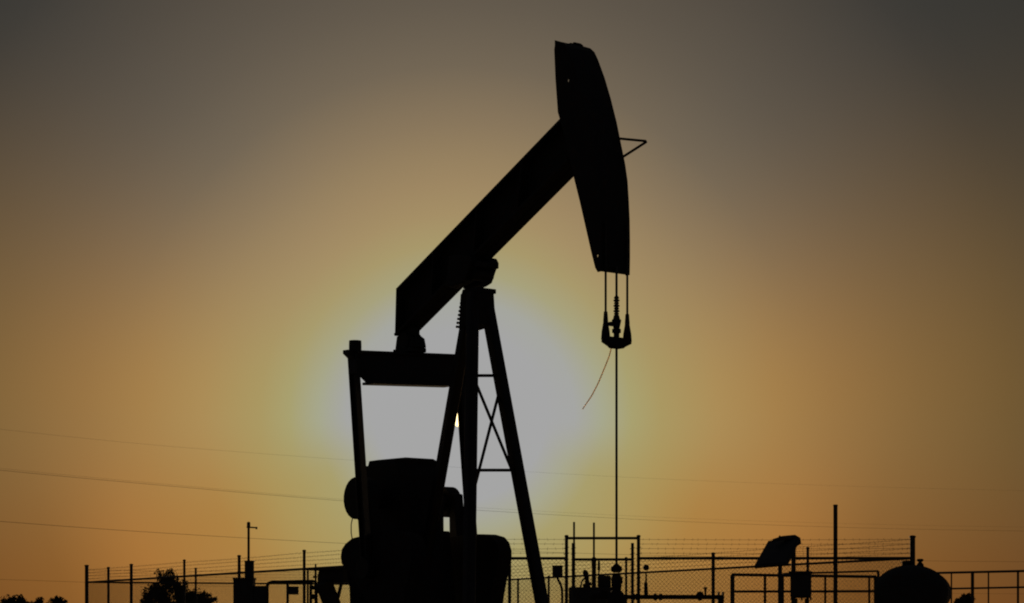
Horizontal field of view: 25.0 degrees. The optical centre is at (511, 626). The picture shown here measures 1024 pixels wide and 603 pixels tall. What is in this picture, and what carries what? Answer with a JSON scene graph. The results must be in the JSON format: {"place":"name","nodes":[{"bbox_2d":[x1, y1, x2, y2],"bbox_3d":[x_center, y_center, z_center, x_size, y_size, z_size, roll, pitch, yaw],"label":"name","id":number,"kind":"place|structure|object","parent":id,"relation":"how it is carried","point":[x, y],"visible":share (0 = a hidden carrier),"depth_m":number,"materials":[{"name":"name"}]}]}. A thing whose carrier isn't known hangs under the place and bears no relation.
{"place":"outdoors","nodes":[
{"label":"outdoors","id":0,"kind":"place"},
{"bbox_2d":[1,468,987,526],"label":"power line","id":1,"kind":"object","parent":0,"point":[491,508],"visible":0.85,"depth_m":164.51,"materials":[{"name":"metal"}]},
{"bbox_2d":[2,470,996,530],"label":"power line","id":2,"kind":"object","parent":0,"point":[480,510],"visible":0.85,"depth_m":157.92,"materials":[{"name":"metal"}]},
{"bbox_2d":[0,521,1004,561],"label":"power line","id":3,"kind":"object","parent":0,"point":[345,543],"visible":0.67,"depth_m":141.78,"materials":[{"name":"metal"}]},
{"bbox_2d":[2,429,1018,490],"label":"power line","id":4,"kind":"object","parent":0,"point":[459,467],"visible":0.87,"depth_m":149.45,"materials":[{"name":"metal"}]},
{"bbox_2d":[0,0,1023,602],"label":"sky","id":5,"kind":"structure","parent":0,"point":[204,203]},
{"bbox_2d":[569,561,611,602],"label":"chemical skid","id":6,"kind":"object","parent":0,"point":[603,585],"visible":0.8,"depth_m":45.02,"materials":[{"name":"paint"}]},
{"bbox_3d":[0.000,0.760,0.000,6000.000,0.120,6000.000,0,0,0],"label":"ground","id":7,"kind":"structure","parent":0,"visible":0},
{"bbox_2d":[0,594,34,602],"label":"bush","id":8,"kind":"object","parent":7,"relation":"on","point":[20,598],"visible":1,"depth_m":109.83,"materials":[{"name":"grey plant"}]},
{"bbox_2d":[31,597,48,602],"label":"bush","id":9,"kind":"object","parent":7,"relation":"on","point":[39,600],"visible":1,"depth_m":109.91,"materials":[{"name":"grey plant"}]},
{"bbox_2d":[46,595,67,602],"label":"bush","id":10,"kind":"object","parent":7,"relation":"on","point":[57,599],"visible":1,"depth_m":109.94,"materials":[{"name":"grey plant"}]},
{"bbox_2d":[139,568,217,602],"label":"tree","id":11,"kind":"object","parent":7,"relation":"on","point":[163,590],"visible":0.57,"depth_m":75.82,"materials":[{"name":"grey plant"}]},
{"bbox_2d":[233,522,264,602],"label":"control cabinet","id":12,"kind":"object","parent":7,"relation":"on","point":[246,590],"visible":0.95,"depth_m":45.02,"materials":[{"name":"black metal"}]},
{"bbox_2d":[265,580,317,602],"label":"pipe run","id":13,"kind":"object","parent":7,"relation":"on","point":[278,582],"visible":0.82,"depth_m":41.97,"materials":[{"name":"black metal"}]},
{"bbox_2d":[286,583,298,602],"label":"stake box","id":14,"kind":"object","parent":7,"relation":"on","point":[292,590],"visible":1,"depth_m":40.97,"materials":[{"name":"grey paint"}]},
{"bbox_2d":[309,564,318,602],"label":"valve riser","id":15,"kind":"object","parent":7,"relation":"on","point":[311,588],"visible":0.7,"depth_m":35.98,"materials":[{"name":"black metal"}]},
{"bbox_2d":[84,535,915,602],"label":"chain link fence","id":16,"kind":"object","parent":7,"relation":"on","point":[711,559],"visible":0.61,"depth_m":47.87,"materials":[{"name":"metal"}]},
{"bbox_2d":[552,565,562,602],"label":"conduit box","id":17,"kind":"object","parent":7,"relation":"on","point":[557,571],"visible":1,"depth_m":30.00,"materials":[{"name":"grey paint"}]},
{"bbox_2d":[573,522,574,542],"bbox_3d":[1.263,-0.717,47.000,0.039,2.833,0.039,0,0,17],"label":"slender pole","id":18,"kind":"object","parent":7,"relation":"on","point":[573,531],"visible":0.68,"depth_m":46.98,"materials":[{"name":"black metal"}]},
{"bbox_2d":[592,523,595,586],"bbox_3d":[1.667,-0.710,47.000,0.108,2.821,0.109,0,0,0],"label":"slender pole","id":19,"kind":"object","parent":7,"relation":"on","point":[594,573],"visible":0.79,"depth_m":46.97,"materials":[{"name":"black metal"}]},
{"bbox_2d":[564,535,640,602],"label":"walk gate","id":20,"kind":"structure","parent":7,"relation":"on","point":[574,559],"depth_m":40.45,"materials":[{"name":"metal"}]},
{"bbox_2d":[590,564,723,602],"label":"wellhead","id":21,"kind":"object","parent":7,"relation":"on","point":[616,594],"visible":1,"depth_m":23.34,"materials":[{"name":"black metal"}]},
{"bbox_2d":[754,535,812,602],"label":"solar panel post","id":22,"kind":"object","parent":7,"relation":"on","point":[779,551],"visible":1,"depth_m":33.89,"materials":[{"name":"black metal"}]},
{"bbox_2d":[730,573,877,602],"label":"pipe railing","id":23,"kind":"object","parent":7,"relation":"on","point":[733,591],"visible":0.81,"depth_m":36.49,"materials":[{"name":"black metal"}]},
{"bbox_2d":[782,570,879,602],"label":"pipe railing","id":24,"kind":"object","parent":7,"relation":"on","point":[877,571],"visible":0.39,"depth_m":42.98,"materials":[{"name":"black metal"}]},
{"bbox_2d":[833,504,837,602],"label":"bare pole","id":25,"kind":"object","parent":7,"relation":"on","point":[835,553],"visible":1,"depth_m":34.97,"materials":[{"name":"black metal"}]},
{"bbox_2d":[874,559,950,602],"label":"storage tank","id":26,"kind":"object","parent":7,"relation":"on","point":[909,582],"visible":1,"depth_m":33.87,"materials":[{"name":"metal"}]},
{"bbox_2d":[954,592,974,602],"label":"bush","id":27,"kind":"object","parent":7,"relation":"on","point":[964,598],"visible":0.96,"depth_m":46.91,"materials":[{"name":"grey plant"}]},
{"bbox_2d":[937,570,1023,602],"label":"pipe railing","id":28,"kind":"object","parent":7,"relation":"on","point":[972,587],"visible":0.71,"depth_m":39.57,"materials":[{"name":"black metal"}]},
{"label":"concrete pad","id":29,"kind":"structure","parent":0,"visible":0},
{"bbox_2d":[306,40,646,602],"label":"pumpjack","id":30,"kind":"object","parent":29,"relation":"on","point":[404,547],"visible":1,"depth_m":24.95,"materials":[{"name":"paint"}]},
{"bbox_2d":[582,349,611,408],"bbox_3d":[0.867,-2.516,23.434,0.334,0.612,0.032,0,0,28],"label":"signal cable","id":31,"kind":"object","parent":30,"relation":"hanging from","point":[599,379],"visible":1,"depth_m":23.43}
]}

